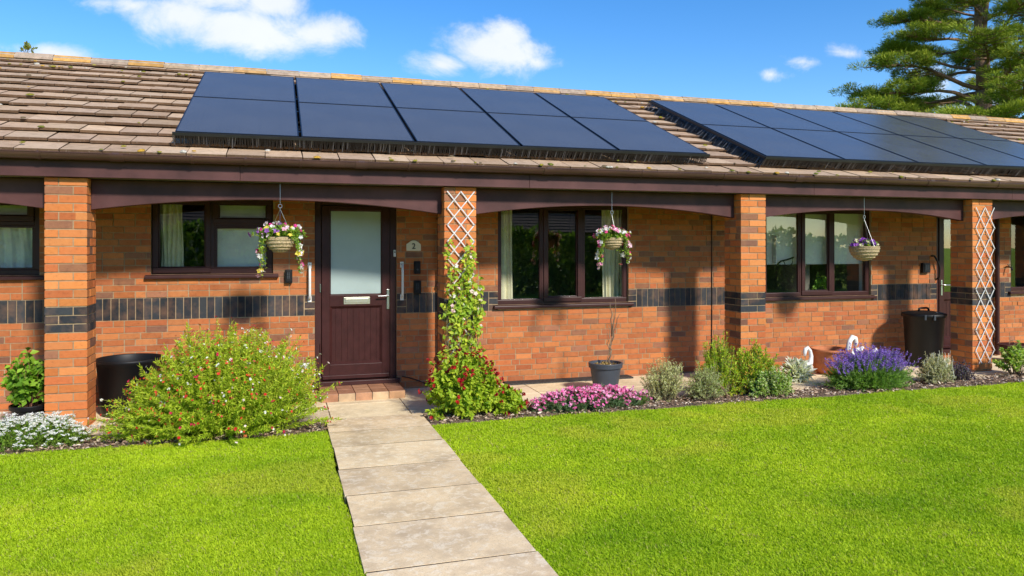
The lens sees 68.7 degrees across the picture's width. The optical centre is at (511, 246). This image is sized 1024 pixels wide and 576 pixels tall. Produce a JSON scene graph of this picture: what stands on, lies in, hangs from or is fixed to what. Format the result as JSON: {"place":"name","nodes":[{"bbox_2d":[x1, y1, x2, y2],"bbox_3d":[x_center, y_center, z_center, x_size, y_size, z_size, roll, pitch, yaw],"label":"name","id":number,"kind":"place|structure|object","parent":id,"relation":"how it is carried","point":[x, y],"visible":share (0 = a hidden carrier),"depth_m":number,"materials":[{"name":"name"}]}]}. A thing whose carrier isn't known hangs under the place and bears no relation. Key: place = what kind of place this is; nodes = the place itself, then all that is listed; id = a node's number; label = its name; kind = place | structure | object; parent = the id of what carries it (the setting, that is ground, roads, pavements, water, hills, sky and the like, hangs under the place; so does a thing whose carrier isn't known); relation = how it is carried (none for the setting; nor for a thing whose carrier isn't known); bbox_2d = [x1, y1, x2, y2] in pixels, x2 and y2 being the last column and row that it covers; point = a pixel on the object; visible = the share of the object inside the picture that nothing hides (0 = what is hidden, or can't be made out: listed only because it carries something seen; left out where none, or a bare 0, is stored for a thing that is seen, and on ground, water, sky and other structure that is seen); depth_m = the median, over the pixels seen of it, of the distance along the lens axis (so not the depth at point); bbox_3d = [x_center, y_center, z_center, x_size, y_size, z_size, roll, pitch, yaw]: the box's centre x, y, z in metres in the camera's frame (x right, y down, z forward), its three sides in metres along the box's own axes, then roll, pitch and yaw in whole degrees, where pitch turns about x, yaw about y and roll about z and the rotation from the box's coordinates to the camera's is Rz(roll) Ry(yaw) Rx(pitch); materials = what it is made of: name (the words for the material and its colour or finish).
{"place":"outdoors","nodes":[
{"label":"outdoors","id":0,"kind":"place"},
{"bbox_2d":[0,421,326,454],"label":"flower bed","id":1,"kind":"object","parent":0,"point":[117,445],"visible":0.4,"depth_m":6.12,"materials":[{"name":"soil"}]},
{"bbox_2d":[0,411,100,453],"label":"white flowers","id":2,"kind":"object","parent":1,"relation":"on","point":[49,428],"visible":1,"depth_m":5.93,"materials":[{"name":"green plant"}]},
{"bbox_2d":[85,316,345,445],"bbox_3d":[-2.483,1.103,6.370,2.091,1.036,1.129,0,0,-17],"label":"flowering bush","id":3,"kind":"object","parent":1,"relation":"on","point":[231,389],"visible":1,"depth_m":6.16,"materials":[{"name":"green plant"}]},
{"bbox_2d":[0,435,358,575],"bbox_3d":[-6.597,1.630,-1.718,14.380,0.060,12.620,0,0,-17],"label":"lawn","id":4,"kind":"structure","parent":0,"point":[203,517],"depth_m":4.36,"materials":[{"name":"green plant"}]},
{"bbox_2d":[325,413,557,575],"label":"path","id":5,"kind":"structure","parent":0,"point":[408,543],"depth_m":4.52,"materials":[{"name":"beige concrete"}]},
{"bbox_2d":[0,355,1023,439],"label":"paving","id":6,"kind":"structure","parent":0,"point":[413,401],"depth_m":7.81,"materials":[{"name":"beige concrete"}]},
{"bbox_2d":[0,347,44,426],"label":"potted plant","id":7,"kind":"object","parent":6,"relation":"on","point":[24,385],"visible":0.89,"depth_m":6.51,"materials":[{"name":"green plant"}]},
{"bbox_2d":[95,353,165,417],"bbox_3d":[-3.667,1.331,7.187,0.599,0.530,0.599,0,0,24],"label":"dustbin","id":8,"kind":"object","parent":6,"relation":"on","point":[115,373],"visible":0.56,"depth_m":6.95,"materials":[{"name":"black plastic"}]},
{"bbox_2d":[503,375,632,384],"bbox_3d":[0.683,1.594,8.908,1.590,0.032,0.176,0,0,-17],"label":"gravel strip","id":9,"kind":"object","parent":6,"relation":"on","point":[542,381],"visible":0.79,"depth_m":8.81,"materials":[{"name":"beige gravel"}]},
{"bbox_2d":[588,299,622,386],"bbox_3d":[1.033,1.085,8.275,0.380,1.021,0.380,0,0,-17],"label":"potted plant","id":10,"kind":"object","parent":6,"relation":"on","point":[605,372],"visible":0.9,"depth_m":8.17,"materials":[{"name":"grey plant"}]},
{"bbox_2d":[787,346,812,369],"bbox_3d":[3.525,1.411,9.167,0.315,0.365,0.356,0,0,19],"label":"swan planter","id":11,"kind":"object","parent":6,"relation":"on","point":[805,349],"visible":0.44,"depth_m":9.22,"materials":[{"name":"white ceramic"}]},
{"bbox_2d":[810,346,851,374],"bbox_3d":[4.003,1.438,9.404,0.490,0.317,0.490,0,0,-17],"label":"flower pot","id":12,"kind":"object","parent":6,"relation":"on","point":[821,354],"visible":0.64,"depth_m":9.29,"materials":[{"name":"ceramic"}]},
{"bbox_2d":[845,335,877,354],"bbox_3d":[4.419,1.351,9.491,0.418,0.484,0.472,0,0,16],"label":"swan planter","id":13,"kind":"object","parent":6,"relation":"on","point":[851,338],"visible":0.32,"depth_m":9.38,"materials":[{"name":"white ceramic"}]},
{"bbox_2d":[901,307,946,367],"bbox_3d":[5.511,1.203,10.028,0.548,0.786,0.548,0,0,-17],"label":"dustbin","id":14,"kind":"object","parent":6,"relation":"on","point":[923,332],"visible":0.9,"depth_m":9.85,"materials":[{"name":"black plastic"}]},
{"bbox_2d":[997,336,1023,360],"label":"flower pot","id":15,"kind":"object","parent":6,"relation":"on","point":[1005,345],"visible":0.41,"depth_m":10.37,"materials":[{"name":"ceramic"}]},
{"bbox_2d":[0,0,1023,116],"label":"sky","id":16,"kind":"structure","parent":0,"point":[774,51],"materials":[{"name":"blue"}]},
{"bbox_2d":[0,372,1023,454],"bbox_3d":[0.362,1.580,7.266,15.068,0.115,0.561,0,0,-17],"label":"bark mulch","id":17,"kind":"object","parent":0,"point":[995,379],"visible":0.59,"depth_m":7.51,"materials":[{"name":"brown wood"}]},
{"bbox_2d":[418,344,529,420],"bbox_3d":[-0.362,1.279,7.129,1.061,0.701,0.620,0,0,-17],"label":"red flower bush","id":18,"kind":"object","parent":17,"relation":"on","point":[466,385],"visible":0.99,"depth_m":7.00,"materials":[{"name":"green plant"}]},
{"bbox_2d":[526,384,652,412],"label":"pink flowers","id":19,"kind":"object","parent":17,"relation":"on","point":[593,397],"visible":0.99,"depth_m":7.29,"materials":[{"name":"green plant"}]},
{"bbox_2d":[634,395,648,405],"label":"bedding plant","id":20,"kind":"object","parent":17,"relation":"on","point":[643,399],"visible":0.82,"depth_m":7.45,"materials":[{"name":"green plant"}]},
{"bbox_2d":[638,356,695,402],"bbox_3d":[1.593,1.366,7.727,0.593,0.476,0.451,0,0,15],"label":"silver shrub","id":21,"kind":"object","parent":17,"relation":"on","point":[668,387],"visible":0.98,"depth_m":7.69,"materials":[{"name":"green plant"}]},
{"bbox_2d":[682,361,729,400],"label":"silver shrub","id":22,"kind":"object","parent":17,"relation":"on","point":[706,387],"visible":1,"depth_m":7.75,"materials":[{"name":"green plant"}]},
{"bbox_2d":[693,331,742,397],"bbox_3d":[2.203,1.256,8.006,0.562,0.714,0.344,0,0,-17],"label":"golden shrub","id":23,"kind":"object","parent":17,"relation":"on","point":[720,361],"visible":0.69,"depth_m":7.96,"materials":[{"name":"green plant"}]},
{"bbox_2d":[718,383,728,400],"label":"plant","id":24,"kind":"object","parent":17,"relation":"on","point":[723,389],"visible":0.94,"depth_m":7.78,"materials":[{"name":"plant"}]},
{"bbox_2d":[729,338,783,394],"bbox_3d":[2.611,1.294,8.083,0.871,0.620,0.385,0,0,-17],"label":"golden shrub","id":25,"kind":"object","parent":17,"relation":"on","point":[751,363],"visible":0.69,"depth_m":8.02,"materials":[{"name":"green plant"}]},
{"bbox_2d":[748,365,794,398],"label":"variegated shrub","id":26,"kind":"object","parent":17,"relation":"on","point":[777,383],"visible":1,"depth_m":7.90,"materials":[{"name":"green plant"}]},
{"bbox_2d":[813,342,920,391],"bbox_3d":[4.023,1.347,8.438,1.268,0.564,0.635,0,0,-17],"label":"lavender","id":27,"kind":"object","parent":17,"relation":"on","point":[881,368],"visible":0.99,"depth_m":8.31,"materials":[{"name":"purple plant"}]},
{"bbox_2d":[914,352,956,384],"bbox_3d":[4.945,1.400,8.766,0.501,0.414,0.404,0,0,-17],"label":"santolina","id":28,"kind":"object","parent":17,"relation":"on","point":[937,369],"visible":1,"depth_m":8.70,"materials":[{"name":"green plant"}]},
{"bbox_2d":[949,360,975,380],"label":"purple plant","id":29,"kind":"object","parent":17,"relation":"on","point":[962,373],"visible":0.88,"depth_m":8.87,"materials":[{"name":"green plant"}]},
{"bbox_2d":[992,340,1023,376],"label":"hydrangea","id":30,"kind":"object","parent":17,"relation":"on","point":[1014,358],"visible":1,"depth_m":9.23,"materials":[{"name":"green plant"}]},
{"bbox_2d":[0,381,1023,575],"bbox_3d":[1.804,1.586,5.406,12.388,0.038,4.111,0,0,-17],"label":"lawn grass","id":31,"kind":"structure","parent":0,"point":[918,439],"depth_m":4.82,"materials":[{"name":"green plant"}]},
{"bbox_2d":[779,356,817,382],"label":"silver leaf plant","id":32,"kind":"object","parent":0,"point":[800,371],"visible":0.9,"depth_m":8.81,"materials":[{"name":"white plant"}]},
{"bbox_2d":[812,272,825,289],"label":"house plant","id":33,"kind":"object","parent":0,"point":[818,283],"visible":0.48,"depth_m":10.32,"materials":[{"name":"green plant"}]},
{"bbox_3d":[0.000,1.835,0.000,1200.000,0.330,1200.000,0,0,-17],"label":"ground","id":34,"kind":"structure","parent":0,"visible":0},
{"bbox_2d":[0,51,1023,427],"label":"bungalow row","id":35,"kind":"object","parent":34,"relation":"on","point":[126,225],"visible":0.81,"depth_m":8.41,"materials":[{"name":"brick"}]},
{"bbox_2d":[0,203,43,279],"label":"window","id":36,"kind":"structure","parent":35,"relation":"in","point":[19,225],"depth_m":7.39,"materials":[{"name":"clear glass"}]},
{"bbox_2d":[19,41,37,52],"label":"roof weed","id":37,"kind":"object","parent":35,"relation":"on","point":[27,46],"visible":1,"depth_m":9.72,"materials":[{"name":"green plant"}]},
{"bbox_2d":[144,200,278,278],"bbox_3d":[-3.142,-0.094,7.899,1.300,0.853,0.240,0,0,-17],"label":"window","id":38,"kind":"structure","parent":35,"relation":"in","point":[229,251],"depth_m":7.89,"materials":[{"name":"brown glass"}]},
{"bbox_2d":[248,204,308,277],"bbox_3d":[-2.199,-0.149,7.068,0.553,0.908,0.344,0,0,-17],"label":"hanging basket","id":39,"kind":"object","parent":35,"relation":"hanging from","point":[278,237],"visible":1,"depth_m":7.00,"materials":[{"name":"wicker"}]},
{"bbox_2d":[285,269,291,282],"bbox_3d":[-2.389,0.320,8.022,0.072,0.144,0.063,0,0,-17],"label":"key safe","id":40,"kind":"object","parent":35,"relation":"attached to","point":[288,275],"visible":1,"depth_m":7.99,"materials":[{"name":"black plastic"}]},
{"bbox_2d":[308,262,311,301],"bbox_3d":[-2.182,0.388,8.082,0.040,0.430,0.073,0,0,-17],"label":"grab rail","id":41,"kind":"object","parent":35,"relation":"attached to","point":[309,281],"visible":1,"depth_m":8.05,"materials":[{"name":"white plastic"}]},
{"bbox_2d":[313,202,399,386],"bbox_3d":[-1.717,0.500,8.283,0.939,2.038,0.150,0,0,-17],"label":"door","id":42,"kind":"structure","parent":35,"relation":"in","point":[355,263],"depth_m":8.30,"materials":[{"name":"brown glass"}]},
{"bbox_2d":[400,262,403,299],"bbox_3d":[-1.226,0.388,8.377,0.040,0.431,0.073,0,0,-17],"label":"grab rail","id":43,"kind":"object","parent":35,"relation":"attached to","point":[402,280],"visible":1,"depth_m":8.35,"materials":[{"name":"white plastic"}]},
{"bbox_2d":[294,84,516,151],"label":"mounting rails","id":44,"kind":"object","parent":35,"relation":"attached to","point":[298,119],"visible":0.06,"depth_m":8.24,"materials":[{"name":"black metal"}]},
{"bbox_2d":[175,96,298,136],"bbox_3d":[-2.755,-1.325,7.648,1.081,0.035,1.527,0,22,-17],"label":"solar panel","id":45,"kind":"object","parent":44,"relation":"attached to","point":[235,116],"visible":1,"depth_m":7.54,"materials":[{"name":"blue glass"}]},
{"bbox_2d":[193,71,295,101],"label":"solar panel","id":46,"kind":"object","parent":44,"relation":"attached to","point":[243,86],"visible":0.83,"depth_m":8.93,"materials":[{"name":"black glass"}]},
{"bbox_2d":[296,77,392,106],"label":"solar panel","id":47,"kind":"object","parent":44,"relation":"attached to","point":[331,91],"visible":0.81,"depth_m":9.26,"materials":[{"name":"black glass"}]},
{"bbox_2d":[298,102,413,141],"bbox_3d":[-1.698,-1.325,7.976,1.081,0.035,1.527,0,22,-17],"label":"solar panel","id":48,"kind":"object","parent":44,"relation":"attached to","point":[322,120],"visible":1,"depth_m":7.88,"materials":[{"name":"blue glass"}]},
{"bbox_2d":[380,83,483,111],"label":"solar panel","id":49,"kind":"object","parent":44,"relation":"attached to","point":[426,97],"visible":0.87,"depth_m":9.59,"materials":[{"name":"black glass"}]},
{"bbox_2d":[396,108,519,145],"bbox_3d":[-0.640,-1.325,8.303,1.081,0.035,1.527,0,22,-17],"label":"solar panel","id":50,"kind":"object","parent":44,"relation":"attached to","point":[446,126],"visible":0.97,"depth_m":8.20,"materials":[{"name":"blue glass"}]},
{"bbox_2d":[460,88,568,116],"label":"solar panel","id":51,"kind":"object","parent":44,"relation":"attached to","point":[486,101],"visible":0.76,"depth_m":9.91,"materials":[{"name":"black glass"}]},
{"bbox_2d":[487,113,617,149],"bbox_3d":[0.417,-1.325,8.630,1.081,0.035,1.527,0,22,-17],"label":"solar panel","id":52,"kind":"object","parent":44,"relation":"attached to","point":[542,131],"visible":0.9,"depth_m":8.53,"materials":[{"name":"black glass"}]},
{"bbox_2d":[535,93,646,120],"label":"solar panel","id":53,"kind":"object","parent":44,"relation":"attached to","point":[579,106],"visible":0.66,"depth_m":10.24,"materials":[{"name":"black glass"}]},
{"bbox_2d":[571,117,706,153],"bbox_3d":[1.475,-1.325,8.958,1.081,0.035,1.527,0,22,-17],"label":"solar panel","id":54,"kind":"object","parent":44,"relation":"attached to","point":[629,135],"visible":0.91,"depth_m":8.87,"materials":[{"name":"black glass"}]},
{"bbox_2d":[406,240,420,250],"bbox_3d":[-1.108,-0.009,8.443,0.164,0.118,0.018,0,0,-17],"label":"house number","id":55,"kind":"object","parent":35,"relation":"attached to","point":[413,245],"visible":1,"depth_m":8.44,"materials":[{"name":"beige stone"}]},
{"bbox_2d":[413,280,420,293],"bbox_3d":[-1.065,0.459,8.432,0.080,0.151,0.063,0,0,-17],"label":"key safe","id":56,"kind":"object","parent":35,"relation":"attached to","point":[416,286],"visible":1,"depth_m":8.41,"materials":[{"name":"black plastic"}]},
{"bbox_2d":[414,261,420,273],"bbox_3d":[-1.066,0.239,8.429,0.069,0.144,0.067,0,0,-17],"label":"key safe","id":57,"kind":"object","parent":35,"relation":"attached to","point":[417,267],"visible":1,"depth_m":8.40,"materials":[{"name":"black plastic"}]},
{"bbox_2d":[172,132,709,163],"bbox_3d":[-0.442,-0.980,7.655,5.560,0.124,0.110,0,0,-17],"label":"bird guard","id":58,"kind":"object","parent":35,"relation":"on","point":[216,137],"visible":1,"depth_m":7.52,"materials":[{"name":"black metal"}]},
{"bbox_2d":[447,191,474,358],"bbox_3d":[-0.514,0.285,7.533,0.291,1.684,0.023,0,0,-17],"label":"trellis","id":59,"kind":"object","parent":35,"relation":"attached to","point":[460,242],"visible":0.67,"depth_m":7.52,"materials":[{"name":"wood"}]},
{"bbox_2d":[437,239,487,367],"bbox_3d":[-0.489,0.752,7.452,0.518,1.661,0.195,0,0,-17],"label":"climbing plant","id":60,"kind":"object","parent":59,"relation":"attached to","point":[456,319],"visible":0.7,"depth_m":7.44,"materials":[{"name":"green plant"}]},
{"bbox_2d":[493,206,633,308],"bbox_3d":[0.653,0.375,9.106,1.892,1.850,0.301,0,0,-17],"label":"window","id":61,"kind":"structure","parent":35,"relation":"in","point":[614,276],"depth_m":9.05,"materials":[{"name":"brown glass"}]},
{"bbox_2d":[592,211,631,268],"bbox_3d":[1.096,-0.171,8.091,0.430,0.865,0.322,0,0,-17],"label":"hanging basket","id":62,"kind":"object","parent":35,"relation":"hanging from","point":[610,238],"visible":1,"depth_m":8.03,"materials":[{"name":"wicker"}]},
{"bbox_2d":[772,235,793,266],"bbox_3d":[3.620,0.060,10.081,0.293,0.424,0.180,0,0,-17],"label":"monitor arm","id":63,"kind":"object","parent":35,"relation":"attached to","point":[774,248],"visible":0.72,"depth_m":9.98},
{"bbox_2d":[765,210,876,300],"bbox_3d":[4.200,0.161,10.204,2.028,1.422,0.301,0,0,-17],"label":"window","id":64,"kind":"structure","parent":35,"relation":"in","point":[819,237],"depth_m":10.16,"materials":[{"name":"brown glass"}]},
{"bbox_2d":[645,100,1023,175],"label":"bird guard","id":65,"kind":"object","parent":35,"relation":"on","point":[938,167],"visible":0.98,"depth_m":9.32,"materials":[{"name":"black metal"}]},
{"bbox_2d":[848,215,880,260],"bbox_3d":[4.269,-0.213,9.089,0.367,0.781,0.358,0,0,-17],"label":"hanging basket","id":66,"kind":"object","parent":35,"relation":"hanging from","point":[863,249],"visible":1,"depth_m":8.99,"materials":[{"name":"wicker"}]},
{"bbox_2d":[921,263,929,272],"bbox_3d":[5.838,0.303,10.568,0.126,0.135,0.063,0,0,-17],"label":"key safe","id":67,"kind":"object","parent":35,"relation":"attached to","point":[925,267],"visible":1,"depth_m":10.54,"materials":[{"name":"black plastic"}]},
{"bbox_2d":[931,255,940,279],"bbox_3d":[6.002,0.300,10.612,0.120,0.353,0.070,0,0,-17],"label":"grab rail","id":68,"kind":"object","parent":35,"relation":"attached to","point":[939,266],"visible":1,"depth_m":10.60,"materials":[{"name":"black plastic"}]},
{"bbox_2d":[936,217,950,352],"bbox_3d":[6.481,0.500,10.820,0.970,2.038,0.150,0,0,-17],"label":"door","id":69,"kind":"structure","parent":35,"relation":"in","point":[943,298],"depth_m":10.72,"materials":[{"name":"brown glass"}]},
{"bbox_2d":[974,207,994,363],"bbox_3d":[6.035,0.498,9.561,0.322,1.993,0.023,0,0,-17],"label":"trellis","id":70,"kind":"object","parent":35,"relation":"attached to","point":[984,286],"visible":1,"depth_m":9.55,"materials":[{"name":"wood"}]},
{"bbox_2d":[1008,216,1023,293],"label":"window","id":71,"kind":"structure","parent":35,"relation":"in","point":[1014,290],"depth_m":11.13,"materials":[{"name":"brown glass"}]},
{"bbox_2d":[827,0,1023,118],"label":"pine tree","id":72,"kind":"object","parent":34,"relation":"on","point":[980,48],"visible":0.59,"depth_m":28.87,"materials":[{"name":"green plant"}]},
{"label":"mounting rails","id":73,"kind":"object","parent":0,"visible":0},
{"bbox_2d":[651,100,768,127],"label":"solar panel","id":74,"kind":"object","parent":73,"relation":"attached to","point":[705,113],"visible":0.9,"depth_m":10.80,"materials":[{"name":"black glass"}]},
{"bbox_2d":[701,124,843,159],"bbox_3d":[3.252,-1.325,9.508,1.081,0.035,1.527,0,22,-17],"label":"solar panel","id":75,"kind":"object","parent":73,"relation":"attached to","point":[768,142],"visible":1,"depth_m":9.42,"materials":[{"name":"black glass"}]},
{"bbox_2d":[714,104,835,131],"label":"solar panel","id":76,"kind":"object","parent":73,"relation":"attached to","point":[771,118],"visible":0.73,"depth_m":11.13,"materials":[{"name":"blue glass"}]},
{"bbox_2d":[775,108,896,134],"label":"solar panel","id":77,"kind":"object","parent":73,"relation":"attached to","point":[836,122],"visible":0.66,"depth_m":11.46,"materials":[{"name":"blue glass"}]},
{"bbox_2d":[772,128,916,162],"bbox_3d":[4.310,-1.325,9.835,1.081,0.035,1.527,0,22,-17],"label":"solar panel","id":78,"kind":"object","parent":73,"relation":"attached to","point":[843,146],"visible":0.91,"depth_m":9.75,"materials":[{"name":"blue glass"}]},
{"bbox_2d":[834,112,954,137],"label":"solar panel","id":79,"kind":"object","parent":73,"relation":"attached to","point":[892,125],"visible":0.76,"depth_m":11.79,"materials":[{"name":"blue glass"}]},
{"bbox_2d":[839,132,983,164],"bbox_3d":[5.367,-1.325,10.163,1.081,0.035,1.527,0,22,-17],"label":"solar panel","id":80,"kind":"object","parent":73,"relation":"attached to","point":[914,150],"visible":0.87,"depth_m":10.08,"materials":[{"name":"blue glass"}]},
{"bbox_2d":[887,115,1010,140],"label":"solar panel","id":81,"kind":"object","parent":73,"relation":"attached to","point":[948,128],"visible":0.69,"depth_m":12.12,"materials":[{"name":"blue glass"}]},
{"bbox_2d":[900,135,1023,166],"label":"solar panel","id":82,"kind":"object","parent":73,"relation":"attached to","point":[975,152],"visible":0.9,"depth_m":10.46,"materials":[{"name":"blue glass"}]},
{"bbox_2d":[959,138,1023,158],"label":"solar panel","id":83,"kind":"object","parent":73,"relation":"attached to","point":[1013,148],"visible":0.79,"depth_m":11.12,"materials":[{"name":"blue glass"}]}
]}

